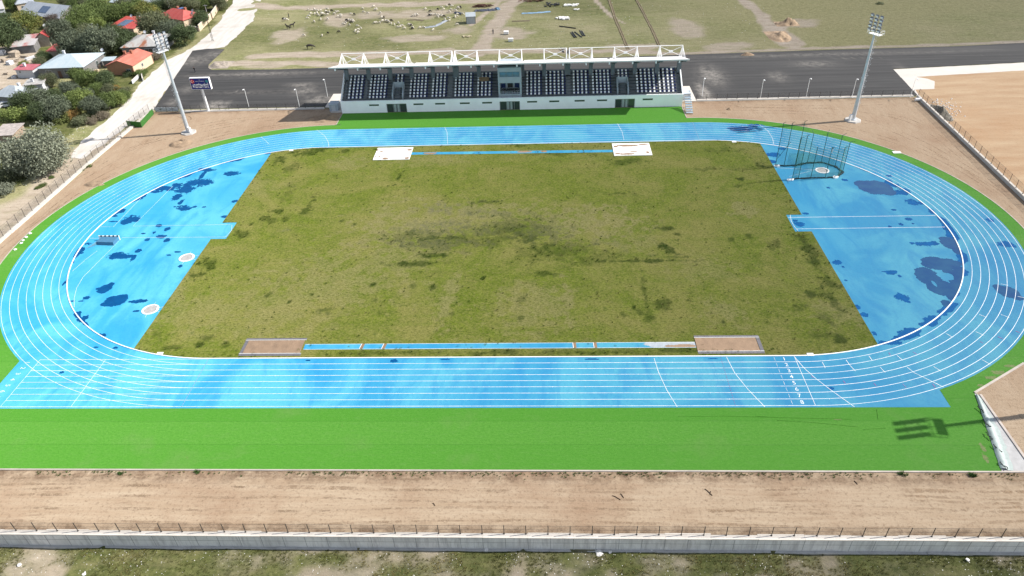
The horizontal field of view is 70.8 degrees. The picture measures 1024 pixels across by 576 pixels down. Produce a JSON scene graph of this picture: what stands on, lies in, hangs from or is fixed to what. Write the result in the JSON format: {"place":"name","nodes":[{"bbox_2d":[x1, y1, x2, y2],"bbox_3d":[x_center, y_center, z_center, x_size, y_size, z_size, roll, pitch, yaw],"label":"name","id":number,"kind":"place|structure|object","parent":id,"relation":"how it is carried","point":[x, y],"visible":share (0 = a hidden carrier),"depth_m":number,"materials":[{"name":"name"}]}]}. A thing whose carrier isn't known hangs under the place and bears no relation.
{"place":"outdoors","nodes":[
{"label":"outdoors","id":0,"kind":"place"},
{"bbox_2d":[71,0,260,158],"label":"gravel road","id":1,"kind":"structure","parent":0,"point":[233,23],"depth_m":205.06,"materials":[{"name":"gravel"}]},
{"bbox_2d":[134,140,877,357],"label":"infield grass","id":2,"kind":"structure","parent":0,"point":[241,302],"depth_m":124.34,"materials":[{"name":"plant"}]},
{"bbox_2d":[238,338,306,355],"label":"long jump pit","id":3,"kind":"object","parent":2,"relation":"on","point":[275,346],"visible":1,"depth_m":107.26,"materials":[{"name":"sand"}]},
{"bbox_2d":[373,147,412,159],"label":"vault pad","id":4,"kind":"object","parent":2,"relation":"on","point":[399,153],"visible":1,"depth_m":160.44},
{"bbox_2d":[303,342,695,349],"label":"jump runway","id":5,"kind":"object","parent":2,"relation":"on","point":[471,345],"visible":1,"depth_m":105.94,"materials":[{"name":"rubber"}]},
{"bbox_2d":[421,342,670,348],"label":"runway lines","id":6,"kind":"object","parent":5,"relation":"on","point":[596,342],"visible":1,"depth_m":105.47,"materials":[{"name":"paint"}]},
{"bbox_2d":[644,342,695,346],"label":"runway wear","id":7,"kind":"object","parent":5,"relation":"on","point":[657,344],"visible":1,"depth_m":104.80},
{"bbox_2d":[411,150,612,154],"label":"long jump runway","id":8,"kind":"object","parent":2,"relation":"on","point":[501,152],"visible":1,"depth_m":159.16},
{"bbox_2d":[612,143,651,155],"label":"vault pad","id":9,"kind":"object","parent":2,"relation":"on","point":[631,149],"visible":1,"depth_m":158.00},
{"bbox_2d":[694,335,764,353],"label":"long jump pit","id":10,"kind":"object","parent":2,"relation":"on","point":[719,344],"visible":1,"depth_m":104.14,"materials":[{"name":"sand"}]},
{"bbox_2d":[0,122,1023,408],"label":"running track","id":11,"kind":"structure","parent":0,"point":[868,248],"depth_m":112.19,"materials":[{"name":"rubber"}]},
{"bbox_2d":[88,235,119,247],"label":"water jump barrier","id":12,"kind":"object","parent":11,"relation":"on","point":[107,240],"visible":1,"depth_m":133.26,"materials":[{"name":"paint"}]},
{"bbox_2d":[100,294,127,306],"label":"puddle","id":13,"kind":"object","parent":11,"relation":"on","point":[112,301],"visible":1,"depth_m":118.47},
{"bbox_2d":[107,252,132,259],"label":"wet patch","id":14,"kind":"object","parent":11,"relation":"on","point":[119,255],"visible":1,"depth_m":129.72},
{"bbox_2d":[141,304,158,314],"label":"throwing circle","id":15,"kind":"object","parent":11,"relation":"on","point":[150,309],"visible":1,"depth_m":116.13,"materials":[{"name":"concrete"}]},
{"bbox_2d":[73,150,280,336],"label":"wet patch","id":16,"kind":"object","parent":11,"relation":"on","point":[82,249],"visible":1,"depth_m":131.77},
{"bbox_2d":[149,168,215,206],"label":"wet patch","id":17,"kind":"object","parent":11,"relation":"on","point":[186,188],"visible":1,"depth_m":151.36,"materials":[{"name":"liquid"}]},
{"bbox_2d":[0,123,1023,406],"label":"lane lines","id":18,"kind":"object","parent":11,"relation":"on","point":[436,363],"visible":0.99,"depth_m":103.07,"materials":[{"name":"paint"}]},
{"bbox_2d":[66,140,963,358],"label":"track kerb","id":19,"kind":"structure","parent":11,"relation":"on","point":[522,356],"depth_m":107.46,"materials":[{"name":"white paint"}]},
{"bbox_2d":[727,124,764,131],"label":"wet patch","id":20,"kind":"object","parent":11,"relation":"on","point":[736,128],"visible":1,"depth_m":165.59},
{"bbox_2d":[774,120,853,180],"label":"throwing cage","id":21,"kind":"object","parent":11,"relation":"on","point":[825,177],"visible":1,"depth_m":145.05,"materials":[{"name":"teal"}]},
{"bbox_2d":[854,180,895,194],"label":"puddle","id":22,"kind":"object","parent":11,"relation":"on","point":[874,187],"visible":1,"depth_m":140.58,"materials":[{"name":"liquid"}]},
{"bbox_2d":[859,168,969,341],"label":"wet patch","id":23,"kind":"object","parent":11,"relation":"on","point":[951,307],"visible":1,"depth_m":119.17,"materials":[{"name":"liquid"}]},
{"bbox_2d":[918,309,946,325],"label":"wet patch","id":24,"kind":"object","parent":11,"relation":"on","point":[929,319],"visible":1,"depth_m":107.32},
{"bbox_2d":[914,256,962,306],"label":"puddle","id":25,"kind":"object","parent":11,"relation":"on","point":[926,276],"visible":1,"depth_m":116.22,"materials":[{"name":"liquid"}]},
{"bbox_2d":[939,237,960,254],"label":"puddle","id":26,"kind":"object","parent":11,"relation":"on","point":[949,243],"visible":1,"depth_m":123.61,"materials":[{"name":"liquid"}]},
{"bbox_2d":[992,284,1023,300],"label":"puddle","id":27,"kind":"object","parent":11,"relation":"on","point":[1011,292],"visible":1,"depth_m":112.05,"materials":[{"name":"liquid"}]},
{"bbox_2d":[0,97,1023,536],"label":"dirt ground","id":28,"kind":"structure","parent":0,"point":[882,503],"depth_m":84.39,"materials":[{"name":"soil"}]},
{"bbox_2d":[126,109,153,126],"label":"hoarding","id":29,"kind":"object","parent":28,"relation":"on","point":[146,118],"visible":0.94,"depth_m":178.95,"materials":[{"name":"green plastic"}]},
{"bbox_2d":[153,31,195,135],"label":"floodlight mast","id":30,"kind":"object","parent":28,"relation":"on","point":[188,131],"visible":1,"depth_m":167.23,"materials":[{"name":"metal"}]},
{"bbox_2d":[169,138,192,147],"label":"soil heap","id":31,"kind":"object","parent":28,"relation":"on","point":[182,142],"visible":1,"depth_m":168.59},
{"bbox_2d":[305,114,338,122],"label":"soil heap","id":32,"kind":"object","parent":28,"relation":"on","point":[322,118],"visible":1,"depth_m":178.28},
{"bbox_2d":[0,107,1023,472],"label":"kerb","id":33,"kind":"structure","parent":28,"relation":"on","point":[574,471],"depth_m":87.75,"materials":[{"name":"concrete"}]},
{"bbox_2d":[0,106,1023,470],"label":"artificial turf","id":34,"kind":"structure","parent":28,"relation":"on","point":[952,436],"depth_m":91.98,"materials":[{"name":"plastic"}]},
{"bbox_2d":[678,409,884,429],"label":"turf folds","id":35,"kind":"object","parent":34,"relation":"on","point":[792,421],"visible":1,"depth_m":92.02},
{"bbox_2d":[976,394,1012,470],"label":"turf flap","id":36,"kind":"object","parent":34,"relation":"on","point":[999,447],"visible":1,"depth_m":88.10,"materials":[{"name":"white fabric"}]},
{"bbox_2d":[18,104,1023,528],"bbox_3d":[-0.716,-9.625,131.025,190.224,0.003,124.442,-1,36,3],"label":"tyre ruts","id":37,"kind":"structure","parent":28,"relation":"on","point":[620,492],"depth_m":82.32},
{"bbox_2d":[35,470,1018,480],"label":"kerb weeds","id":38,"kind":"object","parent":28,"relation":"on","point":[313,472],"visible":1,"depth_m":86.07,"materials":[{"name":"plant"}]},
{"bbox_2d":[844,13,884,123],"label":"floodlight mast","id":39,"kind":"object","parent":28,"relation":"on","point":[852,118],"visible":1,"depth_m":159.59,"materials":[{"name":"metal"}]},
{"bbox_2d":[917,95,1023,200],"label":"boundary wall","id":40,"kind":"structure","parent":28,"relation":"on","point":[1002,177],"depth_m":150.99,"materials":[{"name":"concrete"}]},
{"bbox_2d":[0,0,1023,575],"bbox_3d":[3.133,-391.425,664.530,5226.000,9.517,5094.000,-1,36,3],"label":"ground","id":41,"kind":"structure","parent":0,"point":[266,38],"depth_m":217.70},
{"bbox_2d":[0,181,16,195],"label":"bush","id":42,"kind":"object","parent":41,"relation":"on","point":[5,189],"visible":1,"depth_m":151.08,"materials":[{"name":"green plant"}]},
{"bbox_2d":[0,123,24,141],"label":"shed","id":43,"kind":"structure","parent":41,"relation":"on","point":[8,130],"depth_m":175.13,"materials":[{"name":"metal"}]},
{"bbox_2d":[0,16,25,49],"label":"tree","id":44,"kind":"object","parent":41,"relation":"on","point":[8,34],"visible":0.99,"depth_m":231.21,"materials":[{"name":"green plant"}]},
{"bbox_2d":[0,167,27,182],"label":"bush","id":45,"kind":"object","parent":41,"relation":"on","point":[6,176],"visible":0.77,"depth_m":155.35,"materials":[{"name":"green plant"}]},
{"bbox_2d":[0,104,28,121],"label":"bush","id":46,"kind":"object","parent":41,"relation":"on","point":[15,113],"visible":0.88,"depth_m":183.99,"materials":[{"name":"green plant"}]},
{"bbox_2d":[0,82,37,106],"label":"house","id":47,"kind":"structure","parent":41,"relation":"on","point":[6,91],"depth_m":192.52,"materials":[{"name":"grey paint"}]},
{"bbox_2d":[7,89,37,108],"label":"tree","id":48,"kind":"object","parent":41,"relation":"on","point":[19,98],"visible":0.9,"depth_m":186.13,"materials":[{"name":"green plant"}]},
{"bbox_2d":[10,33,40,53],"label":"house","id":49,"kind":"structure","parent":41,"relation":"on","point":[28,43],"depth_m":232.09,"materials":[{"name":"grey paint"}]},
{"bbox_2d":[7,8,45,33],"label":"tree","id":50,"kind":"object","parent":41,"relation":"on","point":[32,22],"visible":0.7,"depth_m":245.87,"materials":[{"name":"green plant"}]},
{"bbox_2d":[13,63,40,77],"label":"shed","id":51,"kind":"structure","parent":41,"relation":"on","point":[23,70],"depth_m":211.71,"materials":[{"name":"white paint"}]},
{"bbox_2d":[22,78,49,91],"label":"shed","id":52,"kind":"structure","parent":41,"relation":"on","point":[39,83],"depth_m":200.49,"materials":[{"name":"white paint"}]},
{"bbox_2d":[0,120,74,179],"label":"tree","id":53,"kind":"object","parent":41,"relation":"on","point":[37,153],"visible":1,"depth_m":154.28,"materials":[{"name":"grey plant"}]},
{"bbox_2d":[23,88,51,102],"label":"tree","id":54,"kind":"object","parent":41,"relation":"on","point":[38,94],"visible":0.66,"depth_m":188.53,"materials":[{"name":"green plant"}]},
{"bbox_2d":[25,101,50,121],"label":"tree","id":55,"kind":"object","parent":41,"relation":"on","point":[33,109],"visible":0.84,"depth_m":180.99,"materials":[{"name":"green plant"}]},
{"bbox_2d":[35,24,56,46],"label":"house","id":56,"kind":"structure","parent":41,"relation":"on","point":[43,39],"depth_m":236.44,"materials":[{"name":"beige stone"}]},
{"bbox_2d":[21,1,75,22],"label":"house","id":57,"kind":"structure","parent":41,"relation":"on","point":[42,9],"depth_m":258.21,"materials":[{"name":"grey paint"}]},
{"bbox_2d":[39,72,59,86],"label":"tree","id":58,"kind":"object","parent":41,"relation":"on","point":[51,78],"visible":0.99,"depth_m":202.81,"materials":[{"name":"green plant"}]},
{"bbox_2d":[37,94,71,121],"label":"tree","id":59,"kind":"object","parent":41,"relation":"on","point":[54,106],"visible":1,"depth_m":181.60,"materials":[{"name":"green plant"}]},
{"bbox_2d":[43,18,75,40],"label":"tree","id":60,"kind":"object","parent":41,"relation":"on","point":[53,26],"visible":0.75,"depth_m":236.85,"materials":[{"name":"green plant"}]},
{"bbox_2d":[53,107,81,123],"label":"bush","id":61,"kind":"object","parent":41,"relation":"on","point":[67,116],"visible":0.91,"depth_m":182.52,"materials":[{"name":"green plant"}]},
{"bbox_2d":[49,28,86,53],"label":"tree","id":62,"kind":"object","parent":41,"relation":"on","point":[64,40],"visible":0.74,"depth_m":220.78,"materials":[{"name":"green plant"}]},
{"bbox_2d":[58,81,80,94],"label":"tree","id":63,"kind":"object","parent":41,"relation":"on","point":[65,87],"visible":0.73,"depth_m":193.71,"materials":[{"name":"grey plant"}]},
{"bbox_2d":[36,48,104,77],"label":"house","id":64,"kind":"structure","parent":41,"relation":"on","point":[58,65],"depth_m":211.24,"materials":[{"name":"grey paint"}]},
{"bbox_2d":[0,112,147,242],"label":"boundary wall","id":65,"kind":"structure","parent":41,"relation":"on","point":[17,225],"depth_m":152.84,"materials":[{"name":"concrete"}]},
{"bbox_2d":[0,105,148,234],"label":"fence","id":66,"kind":"object","parent":65,"relation":"on","point":[74,168],"visible":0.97,"depth_m":157.28,"materials":[{"name":"metal"}]},
{"bbox_2d":[64,86,93,107],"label":"tree","id":67,"kind":"object","parent":41,"relation":"on","point":[79,93],"visible":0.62,"depth_m":187.24,"materials":[{"name":"green plant"}]},
{"bbox_2d":[70,113,89,126],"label":"bush","id":68,"kind":"object","parent":41,"relation":"on","point":[79,120],"visible":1,"depth_m":180.41,"materials":[{"name":"green plant"}]},
{"bbox_2d":[59,3,101,26],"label":"tree","id":69,"kind":"object","parent":41,"relation":"on","point":[79,11],"visible":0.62,"depth_m":244.07,"materials":[{"name":"green plant"}]},
{"bbox_2d":[72,68,99,87],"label":"tree","id":70,"kind":"object","parent":41,"relation":"on","point":[85,76],"visible":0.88,"depth_m":200.88,"materials":[{"name":"green plant"}]},
{"bbox_2d":[77,94,110,115],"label":"tree","id":71,"kind":"object","parent":41,"relation":"on","point":[94,103],"visible":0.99,"depth_m":183.13,"materials":[{"name":"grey plant"}]},
{"bbox_2d":[72,23,118,56],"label":"tree","id":72,"kind":"object","parent":41,"relation":"on","point":[93,36],"visible":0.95,"depth_m":220.58,"materials":[{"name":"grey plant"}]},
{"bbox_2d":[79,0,112,13],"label":"tree","id":73,"kind":"object","parent":41,"relation":"on","point":[92,3],"visible":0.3,"depth_m":254.80,"materials":[{"name":"green plant"}]},
{"bbox_2d":[94,70,118,84],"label":"tree","id":74,"kind":"object","parent":41,"relation":"on","point":[104,76],"visible":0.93,"depth_m":200.53,"materials":[{"name":"green plant"}]},
{"bbox_2d":[98,91,116,109],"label":"tree","id":75,"kind":"object","parent":41,"relation":"on","point":[108,96],"visible":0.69,"depth_m":186.60,"materials":[{"name":"green plant"}]},
{"bbox_2d":[95,3,124,25],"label":"tree","id":76,"kind":"object","parent":41,"relation":"on","point":[113,12],"visible":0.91,"depth_m":250.16,"materials":[{"name":"green plant"}]},
{"bbox_2d":[101,26,132,53],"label":"tree","id":77,"kind":"object","parent":41,"relation":"on","point":[122,38],"visible":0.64,"depth_m":226.43,"materials":[{"name":"green plant"}]},
{"bbox_2d":[110,91,126,105],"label":"tree","id":78,"kind":"object","parent":41,"relation":"on","point":[121,98],"visible":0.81,"depth_m":189.31,"materials":[{"name":"green plant"}]},
{"bbox_2d":[111,14,142,34],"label":"house","id":79,"kind":"structure","parent":41,"relation":"on","point":[127,22],"depth_m":244.43,"materials":[{"name":"red paint"}]},
{"bbox_2d":[117,1,136,17],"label":"tree","id":80,"kind":"object","parent":41,"relation":"on","point":[126,7],"visible":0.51,"depth_m":251.94,"materials":[{"name":"green plant"}]},
{"bbox_2d":[105,48,153,74],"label":"house","id":81,"kind":"structure","parent":41,"relation":"on","point":[134,59],"depth_m":211.82,"materials":[{"name":"tile"}]},
{"bbox_2d":[130,0,162,15],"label":"tree","id":82,"kind":"object","parent":41,"relation":"on","point":[142,6],"visible":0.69,"depth_m":252.07,"materials":[{"name":"green plant"}]},
{"bbox_2d":[120,30,173,53],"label":"house","id":83,"kind":"structure","parent":41,"relation":"on","point":[145,42],"depth_m":225.00,"materials":[{"name":"grey paint"}]},
{"bbox_2d":[133,10,169,34],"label":"tree","id":84,"kind":"object","parent":41,"relation":"on","point":[145,21],"visible":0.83,"depth_m":234.89,"materials":[{"name":"green plant"}]},
{"bbox_2d":[153,19,181,35],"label":"tree","id":85,"kind":"object","parent":41,"relation":"on","point":[168,26],"visible":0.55,"depth_m":233.95,"materials":[{"name":"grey plant"}]},
{"bbox_2d":[163,0,184,10],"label":"tree","id":86,"kind":"object","parent":41,"relation":"on","point":[170,4],"visible":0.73,"depth_m":261.79,"materials":[{"name":"green plant"}]},
{"bbox_2d":[163,6,197,26],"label":"house","id":87,"kind":"structure","parent":41,"relation":"on","point":[184,16],"depth_m":248.78,"materials":[{"name":"red paint"}]},
{"bbox_2d":[166,23,196,47],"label":"tree","id":88,"kind":"object","parent":41,"relation":"on","point":[183,32],"visible":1,"depth_m":229.50,"materials":[{"name":"green plant"}]},
{"bbox_2d":[181,0,200,11],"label":"tree","id":89,"kind":"object","parent":41,"relation":"on","point":[192,4],"visible":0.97,"depth_m":261.57,"materials":[{"name":"green plant"}]},
{"bbox_2d":[190,10,208,25],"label":"tree","id":90,"kind":"object","parent":41,"relation":"on","point":[199,18],"visible":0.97,"depth_m":248.56,"materials":[{"name":"green plant"}]},
{"bbox_2d":[189,77,211,110],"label":"sign","id":91,"kind":"object","parent":41,"relation":"on","point":[199,83],"visible":1,"depth_m":181.53,"materials":[{"name":"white metal"}]},
{"bbox_2d":[208,0,229,9],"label":"tree","id":92,"kind":"object","parent":41,"relation":"on","point":[221,3],"visible":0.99,"depth_m":265.70,"materials":[{"name":"green plant"}]},
{"bbox_2d":[208,61,234,68],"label":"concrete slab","id":93,"kind":"object","parent":41,"relation":"on","point":[219,64],"visible":1,"depth_m":214.57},
{"bbox_2d":[184,107,324,111],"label":"boundary wall","id":94,"kind":"structure","parent":41,"relation":"on","point":[262,109],"depth_m":185.06,"materials":[{"name":"concrete"}]},
{"bbox_2d":[328,45,689,112],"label":"grandstand","id":95,"kind":"object","parent":41,"relation":"on","point":[510,84],"visible":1,"depth_m":178.91,"materials":[{"name":"concrete"}]},
{"bbox_2d":[387,104,406,111],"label":"glass door","id":96,"kind":"structure","parent":95,"relation":"in","point":[390,107],"depth_m":180.20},
{"bbox_2d":[500,101,519,109],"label":"glass door","id":97,"kind":"structure","parent":95,"relation":"in","point":[504,105],"depth_m":178.84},
{"bbox_2d":[615,99,634,106],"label":"glass door","id":98,"kind":"structure","parent":95,"relation":"in","point":[618,102],"depth_m":177.53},
{"bbox_2d":[0,529,1023,555],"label":"retaining wall","id":99,"kind":"structure","parent":41,"relation":"on","point":[699,543],"depth_m":79.76,"materials":[{"name":"concrete"}]},
{"bbox_2d":[0,522,1006,537],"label":"fence","id":100,"kind":"object","parent":99,"relation":"on","point":[659,530],"visible":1,"depth_m":79.18,"materials":[{"name":"metal"}]},
{"bbox_2d":[0,547,1023,575],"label":"rough grass","id":101,"kind":"structure","parent":41,"relation":"on","point":[743,562],"depth_m":79.04,"materials":[{"name":"plant"}]},
{"bbox_2d":[5,549,1018,575],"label":"white stones","id":102,"kind":"object","parent":41,"relation":"on","point":[460,564],"visible":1,"depth_m":79.54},
{"bbox_2d":[608,0,629,48],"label":"dirt path","id":103,"kind":"structure","parent":41,"relation":"on","point":[617,23],"depth_m":235.33,"materials":[{"name":"soil"}]},
{"bbox_2d":[635,0,659,45],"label":"dirt path","id":104,"kind":"structure","parent":41,"relation":"on","point":[649,24],"depth_m":234.06,"materials":[{"name":"soil"}]},
{"bbox_2d":[764,31,791,41],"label":"soil heap","id":105,"kind":"object","parent":41,"relation":"on","point":[780,36],"visible":1,"depth_m":217.57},
{"bbox_2d":[774,17,799,25],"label":"soil heap","id":106,"kind":"object","parent":41,"relation":"on","point":[787,21],"visible":1,"depth_m":227.98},
{"bbox_2d":[696,94,913,100],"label":"boundary wall","id":107,"kind":"structure","parent":41,"relation":"on","point":[816,97],"depth_m":178.67,"materials":[{"name":"concrete"}]},
{"bbox_2d":[153,43,1023,109],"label":"asphalt road","id":108,"kind":"structure","parent":0,"point":[785,73],"depth_m":197.53,"materials":[{"name":"asphalt"}]},
{"bbox_2d":[894,63,1023,94],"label":"concrete path","id":109,"kind":"structure","parent":0,"point":[909,76],"depth_m":190.14,"materials":[{"name":"concrete"}]},
{"bbox_2d":[916,71,1023,193],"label":"dirt lot","id":110,"kind":"structure","parent":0,"point":[991,109],"depth_m":168.81,"materials":[{"name":"soil"}]},
{"bbox_2d":[930,105,952,120],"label":"soil heap","id":111,"kind":"object","parent":110,"relation":"on","point":[944,112],"visible":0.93,"depth_m":167.43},
{"bbox_2d":[975,394,1023,470],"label":"paved strip","id":112,"kind":"object","parent":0,"point":[1016,458],"visible":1,"depth_m":86.52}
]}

